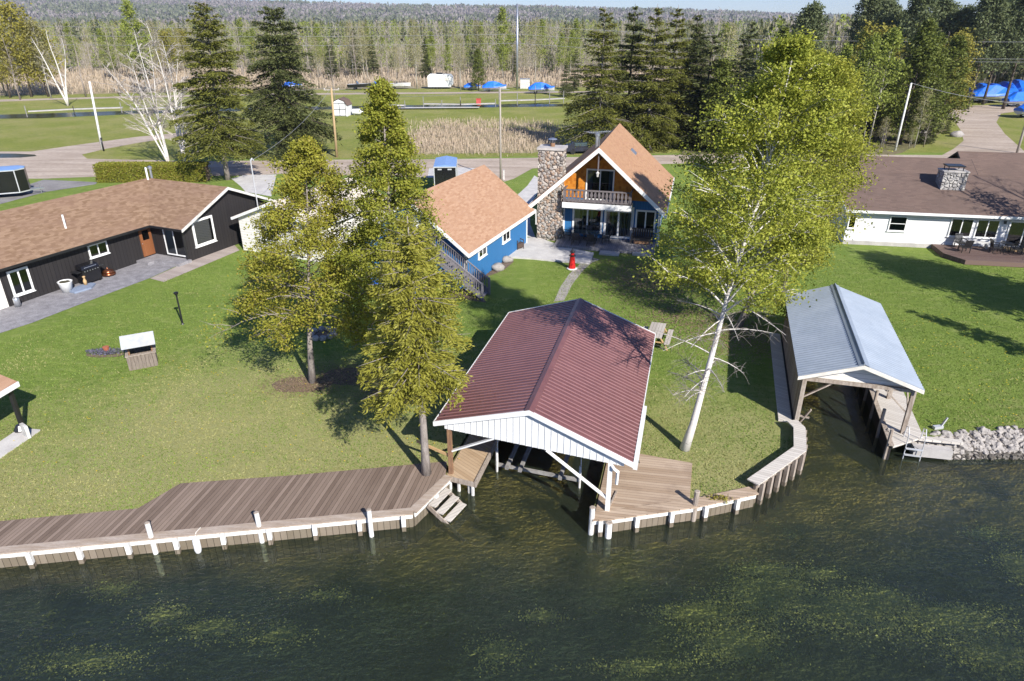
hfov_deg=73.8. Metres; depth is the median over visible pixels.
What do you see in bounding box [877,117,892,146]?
budding tree
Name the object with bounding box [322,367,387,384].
mulch ring
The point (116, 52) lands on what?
bare tree
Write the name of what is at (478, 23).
budding tree
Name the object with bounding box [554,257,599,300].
path
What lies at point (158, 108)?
canal dock
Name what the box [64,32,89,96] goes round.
bare tree
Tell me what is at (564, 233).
patio chair
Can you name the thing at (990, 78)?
pine tree
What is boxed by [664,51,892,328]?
leafy tree
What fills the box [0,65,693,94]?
reeds
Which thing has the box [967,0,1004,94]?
pine tree
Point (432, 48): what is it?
aspen tree
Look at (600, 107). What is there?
spruce tree
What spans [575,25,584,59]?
budding tree
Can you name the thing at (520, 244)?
wicker chair
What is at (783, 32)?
cedar tree
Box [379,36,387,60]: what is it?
aspen tree
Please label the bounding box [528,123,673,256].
chalet
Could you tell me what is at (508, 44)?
aspen tree
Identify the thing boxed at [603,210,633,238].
sliding door
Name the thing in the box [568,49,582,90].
spruce tree
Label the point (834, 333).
boathouse
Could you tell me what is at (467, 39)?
aspen tree
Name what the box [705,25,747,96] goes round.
budding tree
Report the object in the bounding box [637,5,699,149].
spruce tree
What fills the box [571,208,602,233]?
window
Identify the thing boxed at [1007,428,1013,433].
stone
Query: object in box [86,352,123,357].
flower bed
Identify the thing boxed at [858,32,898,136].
cedar tree
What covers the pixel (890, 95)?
aspen tree
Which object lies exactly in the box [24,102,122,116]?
canal dock
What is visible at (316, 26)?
aspen tree
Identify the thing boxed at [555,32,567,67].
aspen tree
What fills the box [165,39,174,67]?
aspen tree
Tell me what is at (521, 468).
lift
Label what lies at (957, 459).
bank
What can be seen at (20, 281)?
window
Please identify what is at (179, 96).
bare birch
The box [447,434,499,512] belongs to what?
dock platform
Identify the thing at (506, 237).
window
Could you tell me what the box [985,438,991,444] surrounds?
stone
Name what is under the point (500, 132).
utility pole
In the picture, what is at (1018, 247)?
deck chair
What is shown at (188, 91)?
power line
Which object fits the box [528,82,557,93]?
covered boat
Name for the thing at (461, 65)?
budding tree
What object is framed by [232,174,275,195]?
driveway
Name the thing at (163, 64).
bare tree
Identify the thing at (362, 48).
budding tree
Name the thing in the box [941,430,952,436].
stone
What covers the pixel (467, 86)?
covered boat
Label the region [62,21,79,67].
aspen tree
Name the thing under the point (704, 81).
spruce tree
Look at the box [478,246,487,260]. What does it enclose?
window
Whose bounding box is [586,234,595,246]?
patio chair
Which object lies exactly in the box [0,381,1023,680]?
lake bed
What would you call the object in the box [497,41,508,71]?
aspen tree
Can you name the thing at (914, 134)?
aspen tree
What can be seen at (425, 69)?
spruce tree
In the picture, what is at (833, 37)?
bare tree
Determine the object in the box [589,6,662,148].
spruce tree
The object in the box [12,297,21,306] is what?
canister
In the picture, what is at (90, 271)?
barbecue
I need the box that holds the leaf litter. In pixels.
[562,246,783,373]
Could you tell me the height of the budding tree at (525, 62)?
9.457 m
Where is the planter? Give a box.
[57,279,71,292]
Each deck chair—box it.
[953,233,967,248]
[957,241,974,252]
[989,238,1002,253]
[1009,240,1023,254]
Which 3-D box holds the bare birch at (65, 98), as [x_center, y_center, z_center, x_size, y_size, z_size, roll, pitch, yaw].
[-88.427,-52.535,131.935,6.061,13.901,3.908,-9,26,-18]
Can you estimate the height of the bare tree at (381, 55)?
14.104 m
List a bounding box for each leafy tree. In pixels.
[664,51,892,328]
[737,47,884,289]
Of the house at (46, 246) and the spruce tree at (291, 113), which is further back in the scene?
the spruce tree at (291, 113)
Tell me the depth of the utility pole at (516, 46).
164.11 m
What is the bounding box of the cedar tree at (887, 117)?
[875,87,905,136]
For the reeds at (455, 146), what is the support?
on the field
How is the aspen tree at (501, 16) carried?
on the marsh
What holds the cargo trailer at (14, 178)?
on the driveway at (50, 185)
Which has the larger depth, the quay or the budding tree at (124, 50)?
the budding tree at (124, 50)
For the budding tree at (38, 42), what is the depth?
145.36 m
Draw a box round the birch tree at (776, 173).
[633,26,863,451]
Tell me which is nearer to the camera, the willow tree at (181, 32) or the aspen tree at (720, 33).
the aspen tree at (720, 33)
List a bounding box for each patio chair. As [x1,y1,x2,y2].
[561,226,570,240]
[571,233,580,245]
[583,225,591,238]
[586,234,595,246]
[602,230,611,242]
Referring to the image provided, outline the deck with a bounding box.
[596,454,691,510]
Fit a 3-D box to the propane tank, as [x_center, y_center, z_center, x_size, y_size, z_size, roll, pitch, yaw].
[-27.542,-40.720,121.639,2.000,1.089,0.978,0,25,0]
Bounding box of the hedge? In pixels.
[92,160,213,182]
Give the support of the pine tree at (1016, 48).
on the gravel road
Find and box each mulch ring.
[271,377,333,391]
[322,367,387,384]
[369,387,415,402]
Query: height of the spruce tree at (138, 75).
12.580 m
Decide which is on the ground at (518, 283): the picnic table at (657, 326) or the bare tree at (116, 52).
the picnic table at (657, 326)
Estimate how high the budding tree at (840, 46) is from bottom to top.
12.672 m
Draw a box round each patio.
[0,263,174,332]
[509,237,593,263]
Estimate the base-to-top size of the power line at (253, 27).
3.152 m
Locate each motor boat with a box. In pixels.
[347,81,370,89]
[390,81,410,88]
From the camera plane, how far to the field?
114.11 m
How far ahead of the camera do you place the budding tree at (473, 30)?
237.15 m
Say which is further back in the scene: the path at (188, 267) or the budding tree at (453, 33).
the budding tree at (453, 33)
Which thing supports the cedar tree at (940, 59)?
on the forest floor
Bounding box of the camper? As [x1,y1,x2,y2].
[427,73,453,88]
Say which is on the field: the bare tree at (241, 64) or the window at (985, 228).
the bare tree at (241, 64)
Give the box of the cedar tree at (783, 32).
[759,26,791,93]
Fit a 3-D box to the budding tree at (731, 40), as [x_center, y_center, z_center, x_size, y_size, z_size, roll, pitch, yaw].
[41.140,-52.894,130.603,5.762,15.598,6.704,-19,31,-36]
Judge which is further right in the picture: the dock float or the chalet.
the dock float
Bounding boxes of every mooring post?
[144,521,164,575]
[254,511,268,561]
[366,508,375,555]
[587,505,595,552]
[603,520,612,556]
[688,490,699,539]
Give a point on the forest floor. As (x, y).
(890, 143)
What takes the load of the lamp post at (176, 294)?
on the ground at (518, 283)
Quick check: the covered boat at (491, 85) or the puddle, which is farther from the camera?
the covered boat at (491, 85)
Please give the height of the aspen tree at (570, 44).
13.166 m
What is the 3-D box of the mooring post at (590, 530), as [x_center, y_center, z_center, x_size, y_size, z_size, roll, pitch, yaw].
[2.651,6.542,22.995,0.213,2.321,0.223,0,25,0]
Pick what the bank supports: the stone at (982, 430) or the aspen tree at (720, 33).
the stone at (982, 430)
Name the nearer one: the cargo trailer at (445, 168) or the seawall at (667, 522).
the seawall at (667, 522)
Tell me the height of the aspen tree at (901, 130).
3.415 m
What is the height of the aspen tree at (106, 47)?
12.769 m
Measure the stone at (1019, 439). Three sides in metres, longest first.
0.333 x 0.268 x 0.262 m
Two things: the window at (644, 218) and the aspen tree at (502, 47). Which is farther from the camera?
the aspen tree at (502, 47)
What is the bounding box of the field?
[0,87,1023,159]
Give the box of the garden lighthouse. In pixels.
[567,248,576,270]
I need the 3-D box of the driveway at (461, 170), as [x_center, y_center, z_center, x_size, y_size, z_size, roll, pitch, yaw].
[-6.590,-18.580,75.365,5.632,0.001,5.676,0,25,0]
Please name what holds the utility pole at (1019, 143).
on the ground at (518, 283)
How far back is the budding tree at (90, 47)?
242.59 m
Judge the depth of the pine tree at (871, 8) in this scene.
136.38 m
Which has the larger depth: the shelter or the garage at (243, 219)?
the garage at (243, 219)
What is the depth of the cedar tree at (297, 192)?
27.95 m
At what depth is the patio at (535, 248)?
48.58 m
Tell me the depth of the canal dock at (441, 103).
132.87 m
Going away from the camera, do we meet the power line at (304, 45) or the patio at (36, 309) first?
the patio at (36, 309)
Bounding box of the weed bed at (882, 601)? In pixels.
[0,508,1023,680]
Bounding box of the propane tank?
[352,109,362,114]
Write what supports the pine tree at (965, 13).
on the forest floor
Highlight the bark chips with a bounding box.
[253,270,515,411]
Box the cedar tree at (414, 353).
[356,216,474,475]
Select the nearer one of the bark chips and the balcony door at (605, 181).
the bark chips
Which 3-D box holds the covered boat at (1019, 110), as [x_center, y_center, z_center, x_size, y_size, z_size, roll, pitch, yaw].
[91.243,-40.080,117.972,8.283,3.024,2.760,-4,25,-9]
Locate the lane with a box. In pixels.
[0,91,627,101]
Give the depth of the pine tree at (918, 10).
123.08 m
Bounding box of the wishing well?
[119,331,157,370]
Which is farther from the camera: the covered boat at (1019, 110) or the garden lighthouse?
the covered boat at (1019, 110)
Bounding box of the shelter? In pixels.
[0,375,39,458]
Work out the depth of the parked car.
85.36 m
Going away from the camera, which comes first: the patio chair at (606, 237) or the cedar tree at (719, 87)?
the patio chair at (606, 237)
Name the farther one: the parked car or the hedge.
the parked car
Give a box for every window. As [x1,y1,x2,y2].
[6,266,35,297]
[87,241,109,259]
[191,215,217,247]
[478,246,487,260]
[502,231,510,244]
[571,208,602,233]
[634,210,656,232]
[846,214,857,229]
[886,216,908,232]
[946,218,974,237]
[972,219,1000,238]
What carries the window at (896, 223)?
in the house at (939, 210)
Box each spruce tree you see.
[134,35,153,80]
[168,2,267,179]
[239,4,342,161]
[324,44,335,74]
[326,41,339,79]
[347,27,365,75]
[366,37,380,74]
[417,40,433,79]
[510,51,518,76]
[554,6,639,152]
[558,61,572,96]
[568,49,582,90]
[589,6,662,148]
[621,5,687,153]
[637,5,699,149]
[665,21,716,131]
[669,12,712,146]
[672,32,725,150]
[704,46,752,150]
[725,20,761,119]
[733,39,779,150]
[862,89,882,135]
[903,42,921,85]
[908,76,943,144]
[922,120,936,143]
[942,115,952,133]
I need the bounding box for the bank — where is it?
[938,428,1023,464]
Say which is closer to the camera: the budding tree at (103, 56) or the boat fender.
the boat fender
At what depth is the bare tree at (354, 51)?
185.55 m
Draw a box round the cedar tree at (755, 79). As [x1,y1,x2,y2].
[734,73,766,151]
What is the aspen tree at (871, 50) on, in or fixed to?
on the forest floor
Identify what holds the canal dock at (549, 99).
in the canal
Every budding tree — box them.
[18,15,54,97]
[61,37,72,62]
[86,38,94,67]
[98,42,108,75]
[115,32,131,77]
[146,20,161,55]
[146,40,159,77]
[147,22,161,68]
[173,29,185,68]
[308,35,324,78]
[320,47,325,71]
[341,20,359,73]
[344,24,355,61]
[352,27,370,79]
[358,21,373,76]
[392,44,399,77]
[405,28,423,88]
[406,18,425,70]
[450,36,466,90]
[451,31,456,65]
[452,37,465,79]
[469,21,477,44]
[470,20,484,66]
[520,46,528,73]
[523,17,545,80]
[562,23,575,71]
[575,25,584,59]
[685,18,694,39]
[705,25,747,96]
[717,19,738,70]
[833,39,853,54]
[863,65,886,141]
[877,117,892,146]
[904,128,916,148]
[909,89,933,147]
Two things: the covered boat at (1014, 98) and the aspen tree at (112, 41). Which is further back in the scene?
the aspen tree at (112, 41)
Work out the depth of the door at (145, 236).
47.26 m
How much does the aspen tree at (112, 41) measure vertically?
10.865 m
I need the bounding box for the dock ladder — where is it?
[899,426,926,473]
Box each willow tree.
[0,0,64,96]
[0,24,28,97]
[2,17,70,96]
[154,28,178,73]
[171,26,192,70]
[844,19,910,63]
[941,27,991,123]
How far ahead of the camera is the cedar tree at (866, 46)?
94.36 m
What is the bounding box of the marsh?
[0,44,680,95]
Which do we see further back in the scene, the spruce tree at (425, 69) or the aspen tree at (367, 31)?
the aspen tree at (367, 31)
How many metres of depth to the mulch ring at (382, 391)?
30.35 m
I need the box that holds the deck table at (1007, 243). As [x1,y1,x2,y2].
[1000,241,1013,253]
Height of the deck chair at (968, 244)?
0.950 m
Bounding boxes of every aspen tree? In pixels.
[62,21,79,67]
[95,28,113,75]
[99,32,117,81]
[110,37,120,64]
[115,33,127,74]
[117,0,154,94]
[117,19,136,79]
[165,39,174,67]
[227,42,237,75]
[232,17,246,66]
[243,29,252,59]
[244,26,259,58]
[309,23,325,71]
[320,41,331,74]
[361,23,374,60]
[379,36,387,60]
[424,39,429,63]
[425,32,436,67]
[440,41,452,71]
[464,35,471,66]
[474,22,486,58]
[488,6,515,77]
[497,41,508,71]
[505,32,512,67]
[534,18,550,71]
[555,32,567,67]
[564,30,576,76]
[568,17,582,57]
[707,22,737,79]
[836,41,860,85]
[848,29,869,62]
[852,30,887,127]
[862,25,910,145]
[873,64,911,143]
[878,62,906,136]
[893,119,908,137]
[906,122,918,143]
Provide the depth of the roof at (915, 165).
58.60 m
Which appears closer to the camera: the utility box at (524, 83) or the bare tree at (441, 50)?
the utility box at (524, 83)
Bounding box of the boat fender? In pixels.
[192,527,201,553]
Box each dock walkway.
[770,333,791,421]
[854,387,923,474]
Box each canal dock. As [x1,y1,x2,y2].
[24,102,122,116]
[130,103,191,113]
[423,97,495,106]
[501,86,564,104]
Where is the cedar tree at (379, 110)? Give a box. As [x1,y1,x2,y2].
[309,76,481,372]
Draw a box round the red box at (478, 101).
[476,98,480,105]
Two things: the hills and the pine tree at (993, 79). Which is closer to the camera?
the pine tree at (993, 79)
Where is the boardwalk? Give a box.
[0,461,446,546]
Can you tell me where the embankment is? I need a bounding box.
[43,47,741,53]
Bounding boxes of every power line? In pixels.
[38,25,488,27]
[44,34,500,36]
[52,43,507,45]
[90,81,330,92]
[331,87,495,95]
[521,34,732,44]
[524,25,847,36]
[913,83,1021,103]
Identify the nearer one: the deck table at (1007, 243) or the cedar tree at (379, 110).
the cedar tree at (379, 110)
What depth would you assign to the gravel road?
82.40 m
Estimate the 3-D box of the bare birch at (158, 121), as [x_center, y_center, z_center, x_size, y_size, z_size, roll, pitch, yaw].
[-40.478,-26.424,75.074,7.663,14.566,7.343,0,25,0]
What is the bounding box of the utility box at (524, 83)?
[520,78,529,88]
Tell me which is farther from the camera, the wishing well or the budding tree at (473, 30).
the budding tree at (473, 30)
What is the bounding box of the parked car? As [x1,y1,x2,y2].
[564,140,592,153]
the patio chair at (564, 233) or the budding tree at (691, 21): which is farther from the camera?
the budding tree at (691, 21)
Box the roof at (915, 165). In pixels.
[847,156,977,174]
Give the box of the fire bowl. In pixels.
[101,267,115,275]
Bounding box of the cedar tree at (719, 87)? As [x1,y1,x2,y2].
[685,57,745,151]
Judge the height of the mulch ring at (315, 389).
0.001 m
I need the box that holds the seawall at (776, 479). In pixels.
[747,420,807,521]
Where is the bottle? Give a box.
[82,276,86,284]
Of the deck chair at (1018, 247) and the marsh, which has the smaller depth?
the deck chair at (1018, 247)
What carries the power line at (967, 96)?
attached to the utility pole at (901, 123)
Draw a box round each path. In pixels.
[150,245,238,281]
[518,176,537,236]
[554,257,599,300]
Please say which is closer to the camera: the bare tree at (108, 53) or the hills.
the bare tree at (108, 53)
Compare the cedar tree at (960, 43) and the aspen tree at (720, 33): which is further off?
the aspen tree at (720, 33)
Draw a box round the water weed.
[0,548,1023,680]
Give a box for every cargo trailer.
[0,165,43,193]
[433,156,457,185]
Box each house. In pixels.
[0,158,273,309]
[828,163,1023,267]
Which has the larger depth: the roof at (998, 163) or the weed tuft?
the roof at (998, 163)
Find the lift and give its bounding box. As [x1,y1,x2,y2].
[496,440,581,495]
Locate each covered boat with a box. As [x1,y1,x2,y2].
[464,83,481,89]
[482,81,508,91]
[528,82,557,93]
[967,83,988,101]
[968,85,1016,103]
[997,81,1017,90]
[1001,91,1023,106]
[1012,79,1023,90]
[1014,104,1023,116]
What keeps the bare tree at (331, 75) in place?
on the field
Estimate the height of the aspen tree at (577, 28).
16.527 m
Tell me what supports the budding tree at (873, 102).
on the forest floor
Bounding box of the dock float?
[909,436,963,459]
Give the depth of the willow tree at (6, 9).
146.10 m
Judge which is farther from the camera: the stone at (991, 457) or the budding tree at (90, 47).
the budding tree at (90, 47)
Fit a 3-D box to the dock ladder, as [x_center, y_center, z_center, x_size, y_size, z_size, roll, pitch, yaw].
[15.758,4.268,26.906,0.639,1.940,0.600,6,26,13]
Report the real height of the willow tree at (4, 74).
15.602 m
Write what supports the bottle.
on the slate tray
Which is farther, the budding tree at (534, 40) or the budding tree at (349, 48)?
the budding tree at (349, 48)
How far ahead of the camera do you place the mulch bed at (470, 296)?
41.37 m
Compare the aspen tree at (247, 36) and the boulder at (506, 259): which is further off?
the aspen tree at (247, 36)
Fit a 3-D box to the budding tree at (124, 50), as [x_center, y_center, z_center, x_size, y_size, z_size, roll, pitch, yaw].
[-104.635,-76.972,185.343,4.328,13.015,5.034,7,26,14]
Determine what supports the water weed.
on the lake bed at (844, 507)
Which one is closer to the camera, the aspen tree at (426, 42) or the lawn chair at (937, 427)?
the lawn chair at (937, 427)
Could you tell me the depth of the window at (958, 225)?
49.07 m
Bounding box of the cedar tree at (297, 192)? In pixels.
[195,134,386,383]
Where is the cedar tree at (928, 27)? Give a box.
[871,17,943,144]
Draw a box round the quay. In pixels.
[401,107,478,107]
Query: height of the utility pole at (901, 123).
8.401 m
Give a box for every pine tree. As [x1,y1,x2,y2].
[788,0,835,56]
[831,0,884,55]
[855,0,904,41]
[895,0,944,67]
[901,9,915,34]
[930,0,958,43]
[938,2,987,70]
[939,2,962,35]
[959,0,1022,108]
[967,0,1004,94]
[974,0,1023,104]
[976,0,1023,108]
[990,6,1023,82]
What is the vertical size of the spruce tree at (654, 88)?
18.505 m
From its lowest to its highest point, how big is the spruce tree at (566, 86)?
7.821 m
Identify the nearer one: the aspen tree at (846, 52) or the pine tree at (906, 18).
the aspen tree at (846, 52)
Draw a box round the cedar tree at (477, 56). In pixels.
[469,48,486,90]
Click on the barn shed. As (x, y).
(342, 106)
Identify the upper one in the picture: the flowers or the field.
the field
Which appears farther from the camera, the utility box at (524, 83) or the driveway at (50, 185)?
the utility box at (524, 83)
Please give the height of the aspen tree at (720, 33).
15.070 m
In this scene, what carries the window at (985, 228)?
in the house at (939, 210)
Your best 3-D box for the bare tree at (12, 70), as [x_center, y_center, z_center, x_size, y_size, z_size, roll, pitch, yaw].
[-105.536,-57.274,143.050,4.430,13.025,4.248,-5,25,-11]
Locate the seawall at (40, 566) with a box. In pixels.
[0,475,451,589]
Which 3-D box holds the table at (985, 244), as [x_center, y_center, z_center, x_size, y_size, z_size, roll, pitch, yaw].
[33.453,-6.852,48.939,1.200,0.430,0.400,4,25,9]
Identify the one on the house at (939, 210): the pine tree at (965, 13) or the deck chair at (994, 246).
the deck chair at (994, 246)
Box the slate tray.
[69,283,95,293]
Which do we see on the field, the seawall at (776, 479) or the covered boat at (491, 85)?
the covered boat at (491, 85)
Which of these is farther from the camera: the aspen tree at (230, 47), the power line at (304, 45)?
the aspen tree at (230, 47)
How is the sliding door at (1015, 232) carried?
in the house at (939, 210)
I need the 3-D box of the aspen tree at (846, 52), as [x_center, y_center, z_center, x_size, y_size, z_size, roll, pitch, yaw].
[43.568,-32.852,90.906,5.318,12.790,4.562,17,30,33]
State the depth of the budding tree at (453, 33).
247.40 m
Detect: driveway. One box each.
[0,180,96,203]
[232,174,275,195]
[428,167,474,177]
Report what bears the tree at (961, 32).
on the forest floor
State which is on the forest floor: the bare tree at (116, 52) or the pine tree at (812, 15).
the pine tree at (812, 15)
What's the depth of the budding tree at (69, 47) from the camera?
221.75 m
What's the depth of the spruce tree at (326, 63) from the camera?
192.95 m
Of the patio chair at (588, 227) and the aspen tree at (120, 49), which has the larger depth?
the aspen tree at (120, 49)
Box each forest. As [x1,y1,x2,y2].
[0,0,991,27]
[1,12,1023,83]
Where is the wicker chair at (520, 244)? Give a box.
[517,238,523,249]
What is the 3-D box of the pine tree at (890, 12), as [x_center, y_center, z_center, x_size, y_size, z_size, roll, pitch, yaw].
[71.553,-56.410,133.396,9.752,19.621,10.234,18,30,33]
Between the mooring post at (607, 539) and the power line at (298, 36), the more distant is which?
the power line at (298, 36)
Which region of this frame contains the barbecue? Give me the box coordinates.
[70,260,103,283]
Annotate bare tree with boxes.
[1,35,20,99]
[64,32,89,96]
[82,28,94,73]
[102,24,126,95]
[110,32,122,74]
[155,33,170,94]
[231,29,247,89]
[325,49,336,99]
[349,31,359,80]
[376,27,386,76]
[435,29,444,67]
[508,24,515,80]
[697,7,724,101]
[828,21,839,53]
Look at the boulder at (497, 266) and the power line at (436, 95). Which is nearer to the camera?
the boulder at (497, 266)
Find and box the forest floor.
[682,69,1016,165]
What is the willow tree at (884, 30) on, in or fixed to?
on the forest floor
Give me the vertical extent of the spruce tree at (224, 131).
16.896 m
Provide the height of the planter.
0.670 m
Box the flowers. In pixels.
[85,347,123,354]
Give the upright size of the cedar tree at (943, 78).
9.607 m
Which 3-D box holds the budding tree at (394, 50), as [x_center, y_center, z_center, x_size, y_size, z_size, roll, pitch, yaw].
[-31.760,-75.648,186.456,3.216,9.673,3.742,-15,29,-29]
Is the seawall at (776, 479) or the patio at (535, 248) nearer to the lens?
the seawall at (776, 479)
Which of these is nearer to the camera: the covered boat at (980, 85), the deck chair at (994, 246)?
the deck chair at (994, 246)
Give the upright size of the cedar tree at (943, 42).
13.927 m
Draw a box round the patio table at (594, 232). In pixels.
[572,229,599,243]
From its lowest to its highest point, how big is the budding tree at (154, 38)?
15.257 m
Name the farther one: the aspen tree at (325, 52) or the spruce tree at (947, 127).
the aspen tree at (325, 52)
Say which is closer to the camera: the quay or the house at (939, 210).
the house at (939, 210)
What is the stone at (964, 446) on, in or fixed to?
on the bank
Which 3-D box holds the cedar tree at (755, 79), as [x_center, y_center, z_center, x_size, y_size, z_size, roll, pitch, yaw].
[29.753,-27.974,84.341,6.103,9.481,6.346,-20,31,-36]
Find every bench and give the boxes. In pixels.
[630,227,653,245]
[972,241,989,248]
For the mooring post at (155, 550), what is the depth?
22.03 m
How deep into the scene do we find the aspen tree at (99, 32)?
190.63 m
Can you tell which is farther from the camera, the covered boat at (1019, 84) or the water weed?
the covered boat at (1019, 84)
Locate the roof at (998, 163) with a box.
[948,151,1023,176]
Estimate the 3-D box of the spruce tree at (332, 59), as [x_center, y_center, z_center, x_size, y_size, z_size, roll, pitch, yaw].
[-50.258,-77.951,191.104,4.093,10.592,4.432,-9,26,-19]
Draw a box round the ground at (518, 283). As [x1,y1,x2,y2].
[0,33,1023,520]
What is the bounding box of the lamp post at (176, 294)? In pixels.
[173,292,183,324]
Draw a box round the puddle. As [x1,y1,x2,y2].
[0,153,35,157]
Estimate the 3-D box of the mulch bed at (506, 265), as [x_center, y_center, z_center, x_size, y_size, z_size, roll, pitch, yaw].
[-1.543,-4.717,45.637,1.790,0.001,6.140,12,28,25]
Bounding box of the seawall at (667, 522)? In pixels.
[592,486,758,553]
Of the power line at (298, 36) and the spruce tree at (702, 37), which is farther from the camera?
the power line at (298, 36)
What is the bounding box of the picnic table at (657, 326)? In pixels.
[643,322,673,350]
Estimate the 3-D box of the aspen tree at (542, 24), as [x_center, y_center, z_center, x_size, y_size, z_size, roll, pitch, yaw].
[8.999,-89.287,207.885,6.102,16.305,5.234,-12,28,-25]
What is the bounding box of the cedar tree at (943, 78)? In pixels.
[923,67,950,132]
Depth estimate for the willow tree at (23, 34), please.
147.52 m
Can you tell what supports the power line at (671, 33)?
attached to the utility pole at (516, 46)
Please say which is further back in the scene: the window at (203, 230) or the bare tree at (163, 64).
the bare tree at (163, 64)
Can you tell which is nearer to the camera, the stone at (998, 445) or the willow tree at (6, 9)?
the stone at (998, 445)
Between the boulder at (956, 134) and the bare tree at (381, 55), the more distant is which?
the bare tree at (381, 55)
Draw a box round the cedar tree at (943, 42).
[900,31,954,127]
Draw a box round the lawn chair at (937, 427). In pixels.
[932,417,947,429]
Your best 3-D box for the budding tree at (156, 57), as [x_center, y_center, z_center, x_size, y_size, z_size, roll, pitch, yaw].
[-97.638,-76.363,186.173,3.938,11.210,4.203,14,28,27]
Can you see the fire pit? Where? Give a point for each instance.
(319, 335)
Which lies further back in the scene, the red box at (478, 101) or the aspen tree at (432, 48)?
the aspen tree at (432, 48)
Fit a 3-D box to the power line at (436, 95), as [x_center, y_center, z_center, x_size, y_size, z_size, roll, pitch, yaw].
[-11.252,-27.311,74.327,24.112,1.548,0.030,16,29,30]
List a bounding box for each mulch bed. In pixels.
[441,286,485,301]
[474,261,513,284]
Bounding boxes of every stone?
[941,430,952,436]
[949,444,956,448]
[957,443,968,450]
[976,426,987,433]
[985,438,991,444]
[988,452,994,460]
[995,442,1004,450]
[1004,432,1012,438]
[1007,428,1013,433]
[1009,455,1017,460]
[1016,436,1022,442]
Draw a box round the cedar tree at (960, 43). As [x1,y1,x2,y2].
[929,34,974,125]
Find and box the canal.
[0,103,654,118]
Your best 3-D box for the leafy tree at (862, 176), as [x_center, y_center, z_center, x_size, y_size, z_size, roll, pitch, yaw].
[16.422,-9.431,39.334,7.512,13.877,8.079,-14,28,-27]
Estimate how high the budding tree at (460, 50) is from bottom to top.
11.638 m
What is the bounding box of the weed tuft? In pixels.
[708,493,734,505]
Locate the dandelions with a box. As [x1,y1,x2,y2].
[13,311,1022,470]
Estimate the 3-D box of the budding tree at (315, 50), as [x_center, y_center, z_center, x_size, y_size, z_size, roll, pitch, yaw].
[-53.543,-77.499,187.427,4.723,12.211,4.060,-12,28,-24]
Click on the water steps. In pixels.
(455, 511)
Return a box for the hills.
[22,0,755,31]
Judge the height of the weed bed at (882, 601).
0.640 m
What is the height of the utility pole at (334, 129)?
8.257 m
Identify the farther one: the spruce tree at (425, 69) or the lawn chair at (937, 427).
the spruce tree at (425, 69)
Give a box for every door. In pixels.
[138,228,155,256]
[162,230,185,256]
[585,168,614,200]
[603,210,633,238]
[1003,221,1023,246]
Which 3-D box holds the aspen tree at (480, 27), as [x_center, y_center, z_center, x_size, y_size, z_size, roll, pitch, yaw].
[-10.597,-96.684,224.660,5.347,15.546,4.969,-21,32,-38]
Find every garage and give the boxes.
[231,178,390,260]
[372,165,535,299]
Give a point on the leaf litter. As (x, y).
(652, 286)
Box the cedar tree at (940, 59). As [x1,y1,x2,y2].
[883,34,954,141]
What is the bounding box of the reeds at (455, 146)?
[405,116,591,156]
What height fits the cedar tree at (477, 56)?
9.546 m
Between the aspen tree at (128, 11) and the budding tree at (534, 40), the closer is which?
the aspen tree at (128, 11)
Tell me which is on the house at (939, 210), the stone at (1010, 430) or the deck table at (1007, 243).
the deck table at (1007, 243)
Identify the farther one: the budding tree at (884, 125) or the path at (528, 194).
the budding tree at (884, 125)
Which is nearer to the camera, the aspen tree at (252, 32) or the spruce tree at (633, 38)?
the spruce tree at (633, 38)
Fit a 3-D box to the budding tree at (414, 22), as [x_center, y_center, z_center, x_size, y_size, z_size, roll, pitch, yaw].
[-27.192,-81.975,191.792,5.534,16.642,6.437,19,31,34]
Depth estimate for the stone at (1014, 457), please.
26.84 m
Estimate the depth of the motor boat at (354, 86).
167.29 m
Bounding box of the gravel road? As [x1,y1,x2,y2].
[0,104,1023,181]
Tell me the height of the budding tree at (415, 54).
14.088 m
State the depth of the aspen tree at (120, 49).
203.82 m
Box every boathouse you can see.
[416,298,655,510]
[781,283,924,474]
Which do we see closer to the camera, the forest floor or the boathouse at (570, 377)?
the boathouse at (570, 377)
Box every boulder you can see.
[491,262,504,271]
[502,256,513,262]
[949,131,963,136]
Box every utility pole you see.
[88,81,102,149]
[324,88,338,156]
[499,88,501,179]
[516,4,517,89]
[894,83,911,150]
[1016,127,1023,152]
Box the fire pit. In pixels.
[312,326,337,340]
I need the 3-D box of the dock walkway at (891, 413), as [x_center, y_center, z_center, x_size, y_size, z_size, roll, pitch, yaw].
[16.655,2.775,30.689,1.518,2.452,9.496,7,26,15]
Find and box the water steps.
[426,487,481,542]
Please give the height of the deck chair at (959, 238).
0.950 m
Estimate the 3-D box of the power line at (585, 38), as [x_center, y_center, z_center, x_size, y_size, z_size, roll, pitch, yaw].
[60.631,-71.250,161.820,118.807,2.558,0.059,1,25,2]
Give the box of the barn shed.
[331,97,351,115]
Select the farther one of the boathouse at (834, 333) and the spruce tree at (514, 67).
the spruce tree at (514, 67)
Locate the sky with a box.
[203,0,980,14]
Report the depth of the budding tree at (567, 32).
208.22 m
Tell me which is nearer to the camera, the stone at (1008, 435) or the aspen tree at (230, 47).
the stone at (1008, 435)
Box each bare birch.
[32,32,72,105]
[101,30,174,160]
[137,15,196,160]
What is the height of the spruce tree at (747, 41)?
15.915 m
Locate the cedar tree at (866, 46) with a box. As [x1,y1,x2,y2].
[853,39,886,130]
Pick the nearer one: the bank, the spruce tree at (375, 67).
the bank
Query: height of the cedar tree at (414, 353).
9.601 m

